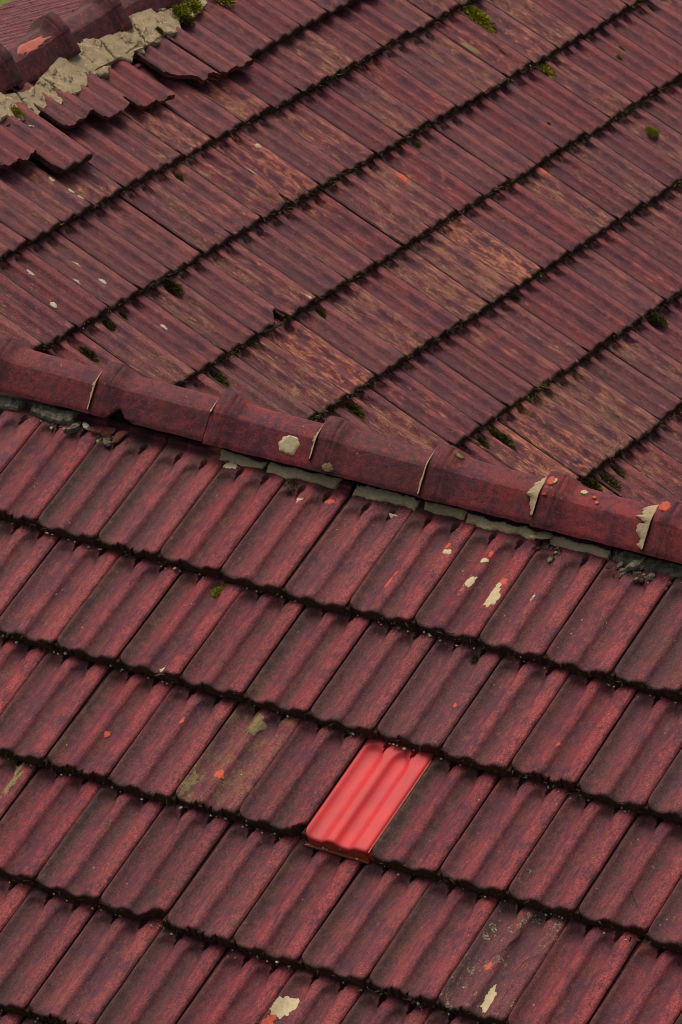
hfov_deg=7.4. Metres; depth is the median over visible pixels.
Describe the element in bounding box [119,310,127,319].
moss clump
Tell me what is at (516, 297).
moss clump
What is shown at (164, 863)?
roof tile
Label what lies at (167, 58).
roof tile
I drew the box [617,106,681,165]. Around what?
roof tile
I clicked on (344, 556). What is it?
roof tile
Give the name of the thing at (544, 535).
mortar crumb
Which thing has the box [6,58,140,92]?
roof deck
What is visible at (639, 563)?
mortar crumb
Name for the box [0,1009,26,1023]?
roof tile
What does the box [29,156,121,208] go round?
roof tile
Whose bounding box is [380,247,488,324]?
roof tile
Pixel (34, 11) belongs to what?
roof tile
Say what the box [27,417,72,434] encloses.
rubble heap
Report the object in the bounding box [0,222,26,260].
roof tile
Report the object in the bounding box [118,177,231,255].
roof tile
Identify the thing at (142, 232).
roof tile
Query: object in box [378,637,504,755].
roof tile
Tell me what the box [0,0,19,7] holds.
roof tile
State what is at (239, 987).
roof tile
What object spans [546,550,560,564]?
mortar crumb
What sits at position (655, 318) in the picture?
moss clump
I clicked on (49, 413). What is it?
mortar strip
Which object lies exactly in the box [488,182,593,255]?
roof tile
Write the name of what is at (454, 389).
roof tile
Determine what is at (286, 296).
roof tile
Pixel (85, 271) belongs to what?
roof tile
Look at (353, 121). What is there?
roof tile
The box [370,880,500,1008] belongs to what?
roof tile
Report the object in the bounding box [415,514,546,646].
roof tile
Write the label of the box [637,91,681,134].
roof tile
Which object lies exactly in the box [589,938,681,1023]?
roof tile
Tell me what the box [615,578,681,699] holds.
roof tile
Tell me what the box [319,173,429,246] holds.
roof tile
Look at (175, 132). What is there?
roof tile
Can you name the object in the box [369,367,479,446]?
roof tile
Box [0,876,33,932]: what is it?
roof tile
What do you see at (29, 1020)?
roof tile
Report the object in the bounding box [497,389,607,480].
roof tile
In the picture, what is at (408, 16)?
roof tile
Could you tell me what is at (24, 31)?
roof tile
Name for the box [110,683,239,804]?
roof tile
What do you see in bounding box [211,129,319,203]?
roof tile
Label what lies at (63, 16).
roof tile
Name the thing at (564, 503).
ridge cap
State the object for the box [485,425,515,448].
moss clump
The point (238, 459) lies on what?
mortar strip
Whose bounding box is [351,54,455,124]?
roof tile
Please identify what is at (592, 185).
roof tile
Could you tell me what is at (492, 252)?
roof tile
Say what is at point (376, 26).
roof tile
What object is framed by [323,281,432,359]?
roof tile
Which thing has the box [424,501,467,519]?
mortar strip
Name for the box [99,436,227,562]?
roof tile
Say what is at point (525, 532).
mortar strip
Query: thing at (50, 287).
roof tile
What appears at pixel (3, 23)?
roof tile
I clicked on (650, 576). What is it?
rubble heap
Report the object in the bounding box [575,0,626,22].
roof tile
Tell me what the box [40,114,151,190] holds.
roof tile
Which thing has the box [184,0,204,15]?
moss clump
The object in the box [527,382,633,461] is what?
roof tile
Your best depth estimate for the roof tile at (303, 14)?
19.32 m
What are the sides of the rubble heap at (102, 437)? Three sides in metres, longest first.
0.153 x 0.051 x 0.016 m
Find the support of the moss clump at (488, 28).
on the roof tile at (524, 41)
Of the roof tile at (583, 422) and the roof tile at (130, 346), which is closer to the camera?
the roof tile at (130, 346)
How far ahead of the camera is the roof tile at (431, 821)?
13.53 m
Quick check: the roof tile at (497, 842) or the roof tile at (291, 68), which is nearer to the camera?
the roof tile at (497, 842)
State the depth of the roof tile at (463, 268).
18.60 m
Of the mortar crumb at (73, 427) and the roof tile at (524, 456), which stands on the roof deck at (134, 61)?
the roof tile at (524, 456)
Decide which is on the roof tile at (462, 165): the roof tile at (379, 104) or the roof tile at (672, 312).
the roof tile at (379, 104)
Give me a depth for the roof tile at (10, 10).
24.21 m
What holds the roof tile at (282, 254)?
on the roof deck at (134, 61)
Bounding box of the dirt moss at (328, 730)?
[0,516,681,1023]
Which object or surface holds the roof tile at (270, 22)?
on the roof deck
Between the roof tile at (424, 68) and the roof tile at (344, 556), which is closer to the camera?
the roof tile at (344, 556)
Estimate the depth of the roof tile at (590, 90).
19.91 m
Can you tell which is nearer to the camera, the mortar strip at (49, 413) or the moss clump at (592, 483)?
the mortar strip at (49, 413)
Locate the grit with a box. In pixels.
[1,5,679,1023]
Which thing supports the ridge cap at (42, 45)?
on the roof tile at (72, 111)
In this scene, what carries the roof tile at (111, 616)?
on the roof tile at (47, 703)
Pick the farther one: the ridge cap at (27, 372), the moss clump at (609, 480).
the moss clump at (609, 480)
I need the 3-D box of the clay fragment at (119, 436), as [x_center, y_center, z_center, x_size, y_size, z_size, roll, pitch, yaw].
[-0.624,-0.210,14.689,0.029,0.011,0.060,30,63,35]
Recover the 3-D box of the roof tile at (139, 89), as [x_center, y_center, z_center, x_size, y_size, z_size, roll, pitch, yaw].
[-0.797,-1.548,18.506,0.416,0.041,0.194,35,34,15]
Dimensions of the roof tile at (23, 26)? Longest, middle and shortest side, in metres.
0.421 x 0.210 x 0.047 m
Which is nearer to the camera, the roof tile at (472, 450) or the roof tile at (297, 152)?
the roof tile at (472, 450)
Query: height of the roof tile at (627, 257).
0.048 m
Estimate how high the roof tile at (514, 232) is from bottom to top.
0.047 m
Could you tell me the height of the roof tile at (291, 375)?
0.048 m
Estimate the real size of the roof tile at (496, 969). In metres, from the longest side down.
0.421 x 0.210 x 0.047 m
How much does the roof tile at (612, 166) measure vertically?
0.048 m
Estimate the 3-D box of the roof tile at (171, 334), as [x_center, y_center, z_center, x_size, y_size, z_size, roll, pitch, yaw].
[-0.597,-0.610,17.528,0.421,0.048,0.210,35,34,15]
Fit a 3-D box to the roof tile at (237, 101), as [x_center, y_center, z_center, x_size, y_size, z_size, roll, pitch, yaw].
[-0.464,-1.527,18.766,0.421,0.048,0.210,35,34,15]
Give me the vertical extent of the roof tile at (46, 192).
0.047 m
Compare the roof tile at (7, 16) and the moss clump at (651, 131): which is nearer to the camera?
the moss clump at (651, 131)
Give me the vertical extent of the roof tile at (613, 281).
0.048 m
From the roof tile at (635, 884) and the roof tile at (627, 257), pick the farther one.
the roof tile at (627, 257)
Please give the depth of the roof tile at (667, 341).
18.86 m
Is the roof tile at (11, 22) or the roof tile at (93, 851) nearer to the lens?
the roof tile at (93, 851)
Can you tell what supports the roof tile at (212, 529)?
on the roof tile at (171, 636)
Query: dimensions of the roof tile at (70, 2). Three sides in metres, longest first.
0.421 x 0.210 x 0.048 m
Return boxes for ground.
[0,0,12,6]
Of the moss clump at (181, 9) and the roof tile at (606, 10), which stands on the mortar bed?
the moss clump at (181, 9)
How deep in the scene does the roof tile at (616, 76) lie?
20.07 m
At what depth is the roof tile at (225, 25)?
19.04 m
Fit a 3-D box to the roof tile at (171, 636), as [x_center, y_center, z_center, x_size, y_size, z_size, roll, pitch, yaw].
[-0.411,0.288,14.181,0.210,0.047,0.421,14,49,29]
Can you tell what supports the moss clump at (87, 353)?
on the roof tile at (66, 348)
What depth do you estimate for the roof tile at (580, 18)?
20.25 m
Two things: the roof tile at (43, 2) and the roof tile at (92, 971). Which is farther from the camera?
the roof tile at (43, 2)
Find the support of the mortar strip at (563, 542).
on the roof tile at (536, 608)
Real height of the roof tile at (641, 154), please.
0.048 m
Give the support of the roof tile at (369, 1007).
on the roof deck at (118, 417)
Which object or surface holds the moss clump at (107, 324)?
on the roof tile at (130, 346)
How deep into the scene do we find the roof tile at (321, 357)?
17.81 m
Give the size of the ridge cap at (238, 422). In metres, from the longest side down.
0.383 x 0.217 x 0.135 m
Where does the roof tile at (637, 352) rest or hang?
on the roof tile at (677, 419)
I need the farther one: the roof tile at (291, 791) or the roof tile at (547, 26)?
the roof tile at (547, 26)
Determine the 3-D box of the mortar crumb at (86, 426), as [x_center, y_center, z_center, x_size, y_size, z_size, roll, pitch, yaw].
[-0.715,-0.241,14.748,0.018,0.009,0.033,-32,48,-11]
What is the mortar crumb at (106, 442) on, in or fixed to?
on the roof tile at (93, 493)
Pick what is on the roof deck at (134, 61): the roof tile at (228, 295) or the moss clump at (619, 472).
the roof tile at (228, 295)
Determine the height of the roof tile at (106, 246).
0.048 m
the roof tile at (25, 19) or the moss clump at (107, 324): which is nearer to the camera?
the moss clump at (107, 324)
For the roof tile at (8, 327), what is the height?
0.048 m
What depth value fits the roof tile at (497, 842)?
13.43 m
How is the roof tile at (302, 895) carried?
on the roof tile at (239, 987)
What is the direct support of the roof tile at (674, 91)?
on the roof deck at (134, 61)
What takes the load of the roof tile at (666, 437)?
on the roof deck at (134, 61)
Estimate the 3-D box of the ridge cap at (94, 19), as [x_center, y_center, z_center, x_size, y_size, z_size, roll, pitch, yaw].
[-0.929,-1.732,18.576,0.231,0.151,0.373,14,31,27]
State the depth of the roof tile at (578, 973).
13.10 m
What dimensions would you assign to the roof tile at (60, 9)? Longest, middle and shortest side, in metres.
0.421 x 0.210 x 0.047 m
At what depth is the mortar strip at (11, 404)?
14.86 m
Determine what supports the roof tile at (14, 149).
on the roof tile at (46, 192)
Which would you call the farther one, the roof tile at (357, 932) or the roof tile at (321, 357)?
the roof tile at (321, 357)
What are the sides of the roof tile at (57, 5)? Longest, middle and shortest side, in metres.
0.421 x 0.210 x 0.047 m
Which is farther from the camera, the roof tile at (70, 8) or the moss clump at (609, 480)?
the roof tile at (70, 8)
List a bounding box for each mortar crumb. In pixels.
[63,422,81,433]
[82,422,89,429]
[103,437,110,446]
[530,531,552,538]
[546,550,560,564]
[624,555,647,570]
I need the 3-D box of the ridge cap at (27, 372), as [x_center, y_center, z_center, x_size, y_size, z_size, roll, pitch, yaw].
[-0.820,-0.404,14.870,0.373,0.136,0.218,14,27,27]
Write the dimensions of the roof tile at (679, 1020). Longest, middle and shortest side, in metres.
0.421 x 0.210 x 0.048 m
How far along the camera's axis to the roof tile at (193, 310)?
17.67 m
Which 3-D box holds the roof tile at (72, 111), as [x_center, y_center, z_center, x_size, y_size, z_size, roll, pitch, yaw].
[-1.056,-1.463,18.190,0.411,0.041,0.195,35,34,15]
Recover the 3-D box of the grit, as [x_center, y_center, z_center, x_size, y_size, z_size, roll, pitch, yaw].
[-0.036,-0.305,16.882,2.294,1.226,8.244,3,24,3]
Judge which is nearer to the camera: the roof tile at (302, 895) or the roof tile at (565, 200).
the roof tile at (302, 895)
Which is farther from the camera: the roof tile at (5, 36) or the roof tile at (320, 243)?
the roof tile at (5, 36)
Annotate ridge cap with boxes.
[0,43,24,92]
[0,335,102,413]
[6,11,80,89]
[62,0,132,42]
[87,361,218,441]
[120,0,183,16]
[203,390,322,471]
[307,416,433,496]
[417,444,543,523]
[526,471,652,556]
[635,498,681,563]
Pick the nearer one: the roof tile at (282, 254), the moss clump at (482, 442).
the moss clump at (482, 442)
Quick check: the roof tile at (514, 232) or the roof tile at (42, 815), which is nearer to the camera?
the roof tile at (42, 815)
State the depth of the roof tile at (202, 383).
17.39 m
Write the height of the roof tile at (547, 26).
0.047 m
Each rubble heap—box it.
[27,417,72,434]
[81,429,125,446]
[531,540,558,553]
[605,561,681,590]
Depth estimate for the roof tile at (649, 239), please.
19.31 m
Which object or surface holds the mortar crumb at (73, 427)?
on the roof tile at (40, 469)
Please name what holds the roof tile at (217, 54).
on the roof tile at (237, 101)
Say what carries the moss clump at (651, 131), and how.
on the roof tile at (667, 141)
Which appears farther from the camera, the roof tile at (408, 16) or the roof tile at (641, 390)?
the roof tile at (408, 16)
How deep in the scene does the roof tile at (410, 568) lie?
14.11 m
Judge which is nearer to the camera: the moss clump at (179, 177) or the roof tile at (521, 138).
the moss clump at (179, 177)
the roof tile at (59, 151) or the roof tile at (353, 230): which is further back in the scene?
the roof tile at (353, 230)
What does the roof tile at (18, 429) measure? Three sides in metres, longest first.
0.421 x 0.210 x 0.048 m
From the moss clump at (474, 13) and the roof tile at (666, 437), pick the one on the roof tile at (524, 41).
the moss clump at (474, 13)
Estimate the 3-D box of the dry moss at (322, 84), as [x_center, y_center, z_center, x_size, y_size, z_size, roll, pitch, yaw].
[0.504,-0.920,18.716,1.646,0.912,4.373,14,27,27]
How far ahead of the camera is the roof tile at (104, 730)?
13.99 m
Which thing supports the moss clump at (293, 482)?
on the roof tile at (278, 542)
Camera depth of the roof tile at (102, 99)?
18.31 m
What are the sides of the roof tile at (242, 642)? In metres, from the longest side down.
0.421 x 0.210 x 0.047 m
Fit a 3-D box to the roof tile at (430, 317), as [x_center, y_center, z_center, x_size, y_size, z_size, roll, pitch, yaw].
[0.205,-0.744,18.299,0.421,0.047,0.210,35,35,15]
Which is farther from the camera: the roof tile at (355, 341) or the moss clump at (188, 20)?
the moss clump at (188, 20)
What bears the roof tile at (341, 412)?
on the roof deck at (134, 61)
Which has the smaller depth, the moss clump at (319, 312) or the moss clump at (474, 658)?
the moss clump at (474, 658)
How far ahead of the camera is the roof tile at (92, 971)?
13.46 m
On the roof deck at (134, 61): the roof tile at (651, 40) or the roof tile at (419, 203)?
the roof tile at (651, 40)
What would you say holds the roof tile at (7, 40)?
on the roof deck
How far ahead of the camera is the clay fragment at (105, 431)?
14.71 m
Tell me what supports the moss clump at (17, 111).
on the roof tile at (59, 151)
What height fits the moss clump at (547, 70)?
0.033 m
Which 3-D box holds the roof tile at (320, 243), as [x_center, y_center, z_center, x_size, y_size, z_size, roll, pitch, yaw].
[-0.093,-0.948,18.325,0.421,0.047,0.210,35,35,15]
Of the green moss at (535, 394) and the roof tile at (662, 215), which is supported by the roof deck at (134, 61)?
the roof tile at (662, 215)
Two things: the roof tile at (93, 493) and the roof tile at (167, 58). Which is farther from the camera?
the roof tile at (167, 58)
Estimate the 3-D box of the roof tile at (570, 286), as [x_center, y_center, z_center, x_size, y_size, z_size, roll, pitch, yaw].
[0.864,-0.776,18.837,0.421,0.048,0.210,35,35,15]
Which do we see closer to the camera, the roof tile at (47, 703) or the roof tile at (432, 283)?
the roof tile at (47, 703)
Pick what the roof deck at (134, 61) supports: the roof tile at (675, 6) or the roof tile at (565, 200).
the roof tile at (675, 6)
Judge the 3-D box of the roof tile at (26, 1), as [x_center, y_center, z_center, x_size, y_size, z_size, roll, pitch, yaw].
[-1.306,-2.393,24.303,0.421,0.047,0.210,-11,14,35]
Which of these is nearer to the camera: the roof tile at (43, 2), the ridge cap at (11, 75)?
the ridge cap at (11, 75)
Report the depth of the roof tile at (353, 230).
18.47 m
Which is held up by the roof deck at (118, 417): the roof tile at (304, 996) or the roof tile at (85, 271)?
the roof tile at (304, 996)
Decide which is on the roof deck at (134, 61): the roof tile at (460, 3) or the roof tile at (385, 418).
the roof tile at (385, 418)
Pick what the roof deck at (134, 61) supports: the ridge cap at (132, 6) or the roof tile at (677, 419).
the roof tile at (677, 419)
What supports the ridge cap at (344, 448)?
on the roof deck
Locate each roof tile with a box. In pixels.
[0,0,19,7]
[0,0,24,9]
[0,2,29,14]
[0,5,43,21]
[0,10,23,20]
[0,16,19,26]
[0,21,29,32]
[0,28,25,38]
[0,28,28,40]
[0,36,17,43]
[0,91,92,173]
[0,126,36,168]
[0,161,91,225]
[0,180,60,244]
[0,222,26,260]
[0,248,107,329]
[0,273,74,348]
[0,314,42,350]
[0,394,40,473]
[0,405,110,527]
[0,519,61,616]
[0,538,121,651]
[0,636,48,714]
[0,650,113,767]
[0,756,39,820]
[0,767,102,885]
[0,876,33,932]
[0,885,98,1017]
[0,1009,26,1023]
[1,14,34,26]
[2,36,22,46]
[4,20,34,33]
[5,47,93,128]
[8,0,42,13]
[10,7,57,25]
[14,0,33,6]
[18,0,63,18]
[22,1016,53,1023]
[24,0,53,10]
[24,231,138,309]
[28,11,71,27]
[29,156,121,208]
[30,2,78,20]
[30,906,163,1023]
[37,0,70,12]
[37,784,165,906]
[38,420,169,545]
[39,331,141,375]
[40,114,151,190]
[48,667,174,784]
[55,213,170,292]
[56,3,80,14]
[57,553,184,667]
[58,0,82,7]
[60,10,76,18]
[73,72,129,119]
[79,311,195,385]
[83,113,181,174]
[89,196,200,274]
[96,927,230,1023]
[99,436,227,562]
[100,60,174,109]
[101,803,234,927]
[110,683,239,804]
[111,293,224,374]
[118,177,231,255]
[120,570,244,684]
[123,104,211,158]
[133,61,241,141]
[134,36,221,83]
[142,275,255,355]
[148,162,260,238]
[160,451,290,577]
[164,21,253,75]
[167,821,301,948]
[172,256,284,336]
[176,701,301,821]
[177,948,296,1023]
[179,146,289,221]
[179,373,225,396]
[181,76,269,125]
[182,587,306,701]
[193,0,273,57]
[202,239,315,318]
[202,354,315,419]
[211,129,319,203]
[216,0,300,44]
[222,470,354,596]
[226,61,299,111]
[231,336,346,416]
[233,222,345,301]
[234,837,365,968]
[239,114,346,188]
[240,719,368,839]
[246,606,373,719]
[252,43,327,94]
[259,968,365,1023]
[262,314,375,398]
[263,0,326,29]
[264,205,374,282]
[268,100,374,172]
[279,27,355,80]
[285,486,412,615]
[293,190,401,266]
[293,299,404,378]
[297,84,402,156]
[302,860,431,988]
[304,738,435,863]
[307,14,382,65]
[310,0,354,15]
[311,620,438,738]
[314,405,382,436]
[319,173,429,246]
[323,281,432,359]
[324,68,428,139]
[334,0,406,49]
[339,387,449,450]
[341,988,433,1023]
[350,498,481,629]
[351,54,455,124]
[351,157,454,229]
[353,266,459,342]
[362,0,433,36]
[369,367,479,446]
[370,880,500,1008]
[372,755,500,880]
[377,141,481,215]
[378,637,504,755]
[380,38,481,110]
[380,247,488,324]
[398,349,506,428]
[403,125,507,199]
[404,26,507,96]
[406,0,458,21]
[407,230,515,306]
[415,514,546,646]
[424,332,534,409]
[424,1008,483,1023]
[431,11,530,77]
[431,112,535,183]
[433,214,540,289]
[439,899,569,1023]
[440,774,570,899]
[443,655,570,776]
[452,315,560,391]
[454,0,475,8]
[456,0,556,66]
[456,439,509,468]
[458,97,558,166]
[462,197,566,270]
[468,419,578,480]
[480,531,612,664]
[481,297,588,374]
[485,0,580,51]
[486,82,583,151]
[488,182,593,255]
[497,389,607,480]
[507,279,612,354]
[508,919,643,1023]
[509,67,610,137]
[509,791,639,919]
[512,672,638,791]
[516,166,615,237]
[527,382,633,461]
[531,0,604,37]
[533,52,632,119]
[535,262,639,337]
[539,150,640,221]
[546,548,678,682]
[551,365,659,443]
[558,38,655,106]
[559,246,663,320]
[564,136,666,206]
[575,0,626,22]
[579,690,681,814]
[579,814,681,940]
[580,346,681,421]
[580,481,616,495]
[582,24,679,91]
[586,228,681,303]
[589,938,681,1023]
[591,457,681,504]
[592,120,681,189]
[603,330,681,405]
[605,11,681,77]
[610,213,681,276]
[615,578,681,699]
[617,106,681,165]
[617,438,681,500]
[619,0,644,9]
[627,0,681,45]
[630,312,681,364]
[633,198,681,244]
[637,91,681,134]
[644,417,681,463]
[648,749,681,823]
[648,877,681,953]
[655,295,681,329]
[658,0,681,15]
[660,181,681,211]
[661,78,681,104]
[668,407,681,426]
[675,1013,681,1023]
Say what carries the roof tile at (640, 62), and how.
on the roof tile at (674, 91)
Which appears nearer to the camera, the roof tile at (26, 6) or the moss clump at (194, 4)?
the moss clump at (194, 4)
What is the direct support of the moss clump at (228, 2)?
on the roof tile at (270, 22)
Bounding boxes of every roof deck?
[0,392,681,564]
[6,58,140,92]
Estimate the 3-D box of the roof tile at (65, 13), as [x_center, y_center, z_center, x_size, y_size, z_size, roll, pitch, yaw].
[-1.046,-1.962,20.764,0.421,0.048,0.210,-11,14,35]
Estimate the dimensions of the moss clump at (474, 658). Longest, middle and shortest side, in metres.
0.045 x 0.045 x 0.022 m
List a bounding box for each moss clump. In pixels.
[9,106,25,116]
[77,344,100,362]
[101,317,116,331]
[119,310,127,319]
[155,26,164,35]
[164,279,184,296]
[169,1,193,21]
[174,174,184,181]
[180,14,195,26]
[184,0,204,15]
[208,368,230,387]
[211,582,228,597]
[215,0,236,8]
[279,478,303,494]
[315,308,326,317]
[345,400,366,418]
[460,4,496,28]
[469,655,481,663]
[475,19,495,34]
[477,437,490,449]
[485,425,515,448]
[510,293,520,301]
[538,63,556,78]
[582,476,603,491]
[598,472,621,491]
[610,463,624,477]
[645,125,659,135]
[646,312,668,327]
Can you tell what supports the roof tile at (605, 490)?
on the roof deck at (134, 61)
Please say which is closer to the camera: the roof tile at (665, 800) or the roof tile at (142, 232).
the roof tile at (665, 800)
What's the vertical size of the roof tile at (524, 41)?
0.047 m
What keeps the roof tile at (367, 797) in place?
on the roof tile at (302, 895)
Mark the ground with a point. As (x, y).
(2, 2)
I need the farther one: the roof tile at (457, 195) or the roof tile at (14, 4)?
the roof tile at (14, 4)
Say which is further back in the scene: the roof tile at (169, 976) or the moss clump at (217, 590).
the moss clump at (217, 590)
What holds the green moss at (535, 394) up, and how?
on the roof tile at (546, 434)
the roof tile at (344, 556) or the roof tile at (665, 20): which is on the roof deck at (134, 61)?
the roof tile at (665, 20)
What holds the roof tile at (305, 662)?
on the roof tile at (234, 761)
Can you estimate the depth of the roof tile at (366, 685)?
13.88 m
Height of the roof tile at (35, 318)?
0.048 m
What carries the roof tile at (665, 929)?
on the roof tile at (646, 988)
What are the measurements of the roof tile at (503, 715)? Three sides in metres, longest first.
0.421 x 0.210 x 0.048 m
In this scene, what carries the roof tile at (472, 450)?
on the roof deck at (134, 61)
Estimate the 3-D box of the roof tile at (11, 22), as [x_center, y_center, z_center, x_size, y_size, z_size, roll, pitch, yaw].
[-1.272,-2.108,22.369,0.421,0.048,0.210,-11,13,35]
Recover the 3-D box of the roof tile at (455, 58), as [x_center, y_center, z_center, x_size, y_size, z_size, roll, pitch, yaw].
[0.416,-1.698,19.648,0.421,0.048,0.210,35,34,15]
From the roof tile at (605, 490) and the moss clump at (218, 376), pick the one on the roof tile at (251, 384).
the moss clump at (218, 376)
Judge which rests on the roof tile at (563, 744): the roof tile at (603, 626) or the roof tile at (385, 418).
the roof tile at (603, 626)
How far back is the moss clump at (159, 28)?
18.78 m
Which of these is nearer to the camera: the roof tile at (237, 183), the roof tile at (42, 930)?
the roof tile at (42, 930)
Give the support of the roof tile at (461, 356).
on the roof tile at (546, 434)
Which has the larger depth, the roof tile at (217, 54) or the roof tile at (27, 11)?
the roof tile at (27, 11)
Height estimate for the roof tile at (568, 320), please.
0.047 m
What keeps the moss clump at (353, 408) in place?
on the roof tile at (385, 418)
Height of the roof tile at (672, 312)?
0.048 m
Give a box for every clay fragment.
[89,426,115,437]
[111,430,127,443]
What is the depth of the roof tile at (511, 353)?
18.35 m
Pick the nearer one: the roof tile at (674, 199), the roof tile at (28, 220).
the roof tile at (28, 220)
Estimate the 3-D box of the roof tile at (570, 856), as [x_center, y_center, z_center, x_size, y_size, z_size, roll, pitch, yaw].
[0.605,0.853,13.365,0.210,0.048,0.421,14,49,28]
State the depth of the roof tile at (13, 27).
21.81 m
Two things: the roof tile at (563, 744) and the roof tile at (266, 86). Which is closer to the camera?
the roof tile at (563, 744)
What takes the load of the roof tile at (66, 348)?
on the roof deck at (134, 61)
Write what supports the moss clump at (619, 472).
on the roof tile at (636, 485)
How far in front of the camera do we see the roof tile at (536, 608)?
13.93 m
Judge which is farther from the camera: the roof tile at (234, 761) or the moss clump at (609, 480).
the moss clump at (609, 480)
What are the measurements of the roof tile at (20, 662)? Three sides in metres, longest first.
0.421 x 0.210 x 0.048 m
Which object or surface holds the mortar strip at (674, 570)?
on the roof tile at (603, 626)
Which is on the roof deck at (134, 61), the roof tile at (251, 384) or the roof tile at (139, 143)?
the roof tile at (251, 384)
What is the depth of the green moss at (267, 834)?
13.69 m
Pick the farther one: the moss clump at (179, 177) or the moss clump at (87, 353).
the moss clump at (179, 177)
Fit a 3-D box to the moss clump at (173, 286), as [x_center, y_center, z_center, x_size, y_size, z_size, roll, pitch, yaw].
[-0.560,-0.761,17.743,0.094,0.037,0.077,24,33,-3]
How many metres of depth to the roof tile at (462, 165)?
19.11 m
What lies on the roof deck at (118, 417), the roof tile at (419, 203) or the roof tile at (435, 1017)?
the roof tile at (435, 1017)
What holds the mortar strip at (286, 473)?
on the roof tile at (278, 542)
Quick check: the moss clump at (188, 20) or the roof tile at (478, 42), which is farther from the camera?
the roof tile at (478, 42)
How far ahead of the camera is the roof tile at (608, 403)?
18.38 m
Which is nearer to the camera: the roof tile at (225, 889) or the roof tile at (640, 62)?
the roof tile at (225, 889)
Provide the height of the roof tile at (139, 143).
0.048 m
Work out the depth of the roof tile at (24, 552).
14.48 m
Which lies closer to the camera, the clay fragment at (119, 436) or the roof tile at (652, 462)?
the clay fragment at (119, 436)
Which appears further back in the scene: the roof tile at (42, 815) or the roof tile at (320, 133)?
the roof tile at (320, 133)
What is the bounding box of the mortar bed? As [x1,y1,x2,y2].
[0,0,207,127]
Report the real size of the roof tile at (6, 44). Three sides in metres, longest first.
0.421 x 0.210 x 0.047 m
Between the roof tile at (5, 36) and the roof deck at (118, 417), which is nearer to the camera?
the roof deck at (118, 417)
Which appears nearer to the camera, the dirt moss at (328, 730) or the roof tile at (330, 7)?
the dirt moss at (328, 730)
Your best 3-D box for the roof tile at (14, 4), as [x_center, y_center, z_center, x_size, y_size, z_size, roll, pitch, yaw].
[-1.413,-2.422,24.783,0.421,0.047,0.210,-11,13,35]
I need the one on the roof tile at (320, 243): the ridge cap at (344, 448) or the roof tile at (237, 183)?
the roof tile at (237, 183)
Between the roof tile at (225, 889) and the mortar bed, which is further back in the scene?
the mortar bed
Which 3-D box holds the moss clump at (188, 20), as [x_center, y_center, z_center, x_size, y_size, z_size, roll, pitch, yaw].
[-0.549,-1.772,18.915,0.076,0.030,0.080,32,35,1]
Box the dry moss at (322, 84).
[0,0,681,482]
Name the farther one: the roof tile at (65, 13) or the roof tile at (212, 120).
the roof tile at (65, 13)
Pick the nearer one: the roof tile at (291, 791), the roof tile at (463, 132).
the roof tile at (291, 791)
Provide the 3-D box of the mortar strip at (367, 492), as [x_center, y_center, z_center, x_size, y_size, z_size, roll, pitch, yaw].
[0.126,-0.036,14.318,0.199,0.037,0.041,14,55,27]
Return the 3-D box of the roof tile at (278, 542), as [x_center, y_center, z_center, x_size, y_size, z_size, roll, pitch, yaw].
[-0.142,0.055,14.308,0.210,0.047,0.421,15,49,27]
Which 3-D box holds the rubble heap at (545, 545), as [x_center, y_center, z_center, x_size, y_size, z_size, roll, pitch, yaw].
[0.548,0.095,14.064,0.080,0.014,0.039,14,55,27]
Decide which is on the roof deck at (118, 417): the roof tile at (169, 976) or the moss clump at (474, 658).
the roof tile at (169, 976)
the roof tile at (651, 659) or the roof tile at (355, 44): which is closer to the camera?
the roof tile at (651, 659)
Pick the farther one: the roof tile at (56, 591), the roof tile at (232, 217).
the roof tile at (232, 217)
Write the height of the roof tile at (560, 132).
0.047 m
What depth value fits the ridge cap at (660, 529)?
13.90 m
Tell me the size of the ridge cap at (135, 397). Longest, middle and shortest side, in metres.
0.389 x 0.220 x 0.136 m
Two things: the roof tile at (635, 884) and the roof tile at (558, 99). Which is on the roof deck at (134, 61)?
the roof tile at (558, 99)
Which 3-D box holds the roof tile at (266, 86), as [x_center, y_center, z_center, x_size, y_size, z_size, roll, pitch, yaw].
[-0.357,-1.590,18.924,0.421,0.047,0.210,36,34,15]
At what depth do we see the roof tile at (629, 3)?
20.52 m
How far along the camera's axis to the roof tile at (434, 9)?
19.81 m
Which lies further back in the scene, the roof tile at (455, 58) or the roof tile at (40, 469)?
the roof tile at (455, 58)
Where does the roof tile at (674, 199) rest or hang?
on the roof deck at (134, 61)
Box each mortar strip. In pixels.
[0,396,25,411]
[30,401,79,425]
[219,449,266,468]
[266,462,342,488]
[352,484,419,510]
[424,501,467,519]
[466,513,537,539]
[550,536,611,560]
[613,550,681,579]
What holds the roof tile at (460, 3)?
on the roof tile at (524, 41)
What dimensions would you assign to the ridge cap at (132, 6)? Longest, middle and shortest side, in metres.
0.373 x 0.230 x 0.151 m
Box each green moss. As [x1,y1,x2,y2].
[1,638,651,1023]
[37,0,681,468]
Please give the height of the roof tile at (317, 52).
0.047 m
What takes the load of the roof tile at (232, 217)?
on the roof tile at (282, 254)
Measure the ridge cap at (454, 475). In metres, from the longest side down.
0.381 x 0.221 x 0.135 m
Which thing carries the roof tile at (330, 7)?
on the roof tile at (376, 26)
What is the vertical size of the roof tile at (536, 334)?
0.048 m
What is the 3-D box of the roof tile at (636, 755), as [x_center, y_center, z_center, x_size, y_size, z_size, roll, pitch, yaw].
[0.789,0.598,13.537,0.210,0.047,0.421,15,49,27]
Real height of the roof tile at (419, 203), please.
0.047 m
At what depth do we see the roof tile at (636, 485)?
18.10 m

